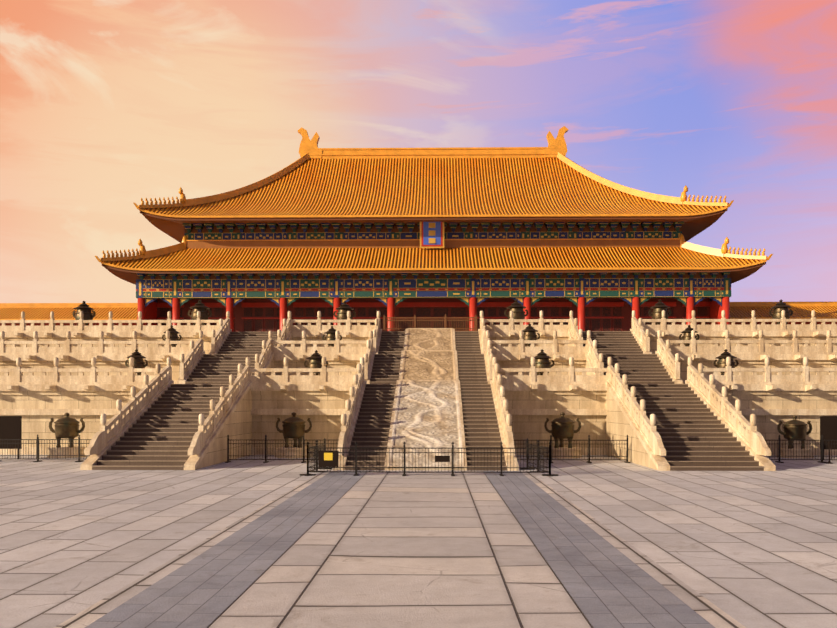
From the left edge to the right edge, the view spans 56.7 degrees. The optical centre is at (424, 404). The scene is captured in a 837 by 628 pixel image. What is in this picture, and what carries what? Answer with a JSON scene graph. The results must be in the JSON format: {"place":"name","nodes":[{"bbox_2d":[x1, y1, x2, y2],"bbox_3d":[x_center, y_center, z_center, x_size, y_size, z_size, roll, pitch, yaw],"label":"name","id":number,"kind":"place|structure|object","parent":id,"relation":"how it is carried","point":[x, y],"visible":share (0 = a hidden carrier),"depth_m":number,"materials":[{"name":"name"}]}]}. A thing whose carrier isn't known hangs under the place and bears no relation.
{"place":"outdoors","nodes":[
{"label":"outdoors","id":0,"kind":"place"},
{"bbox_2d":[0,455,836,627],"bbox_3d":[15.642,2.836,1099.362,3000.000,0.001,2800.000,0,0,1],"label":"ground","id":1,"kind":"structure","parent":0,"point":[752,549],"depth_m":18.68,"materials":[{"name":"grey stone"}]},
{"bbox_2d":[54,472,328,627],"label":"paving strip","id":2,"kind":"object","parent":1,"relation":"on","point":[96,611],"depth_m":13.33,"materials":[{"name":"beige stone"}]},
{"bbox_2d":[85,472,366,627],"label":"paved path","id":3,"kind":"structure","parent":1,"relation":"on","point":[206,588],"depth_m":13.31,"materials":[{"name":"grey stone"}]},
{"bbox_2d":[207,472,386,627],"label":"paving strip","id":4,"kind":"object","parent":1,"relation":"on","point":[270,596],"depth_m":13.33,"materials":[{"name":"beige stone"}]},
{"bbox_2d":[278,471,521,627],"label":"central stone walkway","id":5,"kind":"structure","parent":1,"relation":"on","point":[412,550],"depth_m":13.33,"materials":[{"name":"grey stone"}]},
{"bbox_2d":[0,310,836,470],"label":"terrace marble","id":6,"kind":"object","parent":1,"relation":"on","point":[698,381],"visible":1,"depth_m":44.12},
{"bbox_2d":[0,336,836,469],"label":"terrace walls","id":7,"kind":"structure","parent":1,"relation":"on","point":[243,425],"depth_m":44.06,"materials":[{"name":"beige stone"}]},
{"bbox_2d":[0,322,836,325],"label":"gallery walls","id":8,"kind":"structure","parent":7,"relation":"on","point":[75,324],"depth_m":88.01,"materials":[{"name":"red paint"}]},
{"bbox_2d":[0,302,836,319],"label":"gallery ridges","id":9,"kind":"object","parent":8,"relation":"on","point":[67,305],"depth_m":90.78,"materials":[{"name":"orange tile"}]},
{"bbox_2d":[383,314,476,330],"bbox_3d":[0.381,-5.999,57.474,6.954,1.410,0.154,0,0,1],"label":"top railing","id":10,"kind":"object","parent":7,"relation":"on","point":[445,317],"visible":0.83,"depth_m":57.44,"materials":[{"name":"brown metal"}]},
{"bbox_2d":[0,434,836,475],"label":"iron fences","id":11,"kind":"object","parent":1,"relation":"on","point":[540,456],"visible":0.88,"depth_m":34.11,"materials":[{"name":"black metal"}]},
{"bbox_2d":[0,416,836,466],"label":"sign boards","id":12,"kind":"object","parent":1,"relation":"on","point":[10,427],"visible":0.9,"depth_m":39.64,"materials":[{"name":"black metal"}]},
{"bbox_2d":[324,453,332,459],"bbox_3d":[-3.859,2.066,30.929,0.340,0.300,0.008,0,0,1],"label":"yellow sign","id":13,"kind":"object","parent":12,"relation":"attached to","point":[328,456],"visible":1,"depth_m":30.93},
{"bbox_2d":[388,328,463,469],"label":"carved stone ramp","id":14,"kind":"structure","parent":1,"relation":"on","point":[427,412],"depth_m":40.68,"materials":[{"name":"beige stone"}]},
{"bbox_2d":[92,332,763,470],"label":"stair steps","id":15,"kind":"structure","parent":1,"relation":"on","point":[651,363],"depth_m":39.52,"materials":[{"name":"grey stone"}]},
{"bbox_2d":[92,331,763,467],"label":"stair treads","id":16,"kind":"object","parent":15,"relation":"attached to","point":[394,397],"visible":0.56,"depth_m":40.27,"materials":[{"name":"grey stone"}]},
{"bbox_2d":[47,446,813,458],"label":"cauldron pedestals","id":17,"kind":"object","parent":1,"relation":"on","point":[287,452],"visible":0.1,"depth_m":41.29,"materials":[{"name":"stone"}]},
{"bbox_2d":[49,299,811,448],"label":"bronze cauldrons","id":18,"kind":"object","parent":17,"relation":"on","point":[67,426],"visible":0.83,"depth_m":45.10,"materials":[{"name":"brown metal"}]},
{"bbox_2d":[462,471,592,627],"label":"paving strip","id":19,"kind":"object","parent":1,"relation":"on","point":[541,597],"depth_m":13.33,"materials":[{"name":"beige stone"}]},
{"bbox_2d":[483,471,714,627],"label":"paved path","id":20,"kind":"structure","parent":1,"relation":"on","point":[605,583],"depth_m":13.31,"materials":[{"name":"grey stone"}]},
{"bbox_2d":[521,471,745,627],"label":"paving strip","id":21,"kind":"object","parent":1,"relation":"on","point":[715,616],"depth_m":13.33,"materials":[{"name":"beige stone"}]},
{"bbox_2d":[0,306,836,318],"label":"gallery roofs","id":22,"kind":"structure","parent":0,"point":[132,313],"depth_m":88.62,"materials":[{"name":"orange tile"}]},
{"bbox_2d":[0,0,836,302],"label":"sky","id":23,"kind":"structure","parent":0,"point":[106,106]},
{"bbox_2d":[423,222,440,244],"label":"name plaque","id":24,"kind":"object","parent":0,"point":[426,229],"visible":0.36,"depth_m":82.00,"materials":[{"name":"blue wood"}]},
{"bbox_2d":[102,158,762,268],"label":"hall roof tiles","id":25,"kind":"object","parent":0,"point":[446,186],"visible":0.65,"depth_m":84.94,"materials":[{"name":"orange tile"}]},
{"bbox_2d":[186,240,679,248],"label":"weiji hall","id":26,"kind":"object","parent":25,"relation":"on","point":[447,244],"visible":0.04,"depth_m":83.06,"materials":[{"name":"wood"}]},
{"bbox_2d":[95,126,772,270],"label":"hall roof ridges","id":27,"kind":"object","parent":25,"relation":"on","point":[555,148],"visible":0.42,"depth_m":83.11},
{"bbox_2d":[136,222,730,307],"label":"blue hall paint","id":28,"kind":"object","parent":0,"point":[516,233],"visible":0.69,"depth_m":79.74,"materials":[{"name":"blue paint"}]},
{"bbox_2d":[136,222,730,306],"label":"green paint","id":29,"kind":"object","parent":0,"point":[494,294],"visible":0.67,"depth_m":79.67,"materials":[{"name":"green paint"}]},
{"bbox_2d":[136,222,730,331],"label":"columns","id":30,"kind":"structure","parent":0,"point":[149,311],"depth_m":80.00,"materials":[{"name":"red wood"}]},
{"bbox_2d":[139,222,727,303],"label":"hall gilding","id":31,"kind":"object","parent":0,"point":[431,232],"visible":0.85,"depth_m":79.75,"materials":[{"name":"gold metal"}]},
{"bbox_2d":[157,298,709,331],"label":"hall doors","id":32,"kind":"structure","parent":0,"point":[626,314],"depth_m":83.47,"materials":[{"name":"red wood"}]},
{"bbox_2d":[102,209,765,284],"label":"roof eaves","id":33,"kind":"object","parent":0,"point":[690,228],"depth_m":80.28,"materials":[{"name":"brown wood"}]},
{"bbox_2d":[160,307,707,331],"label":"hall lattice","id":34,"kind":"object","parent":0,"point":[702,311],"visible":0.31,"depth_m":83.41,"materials":[{"name":"red wood"}]}
]}

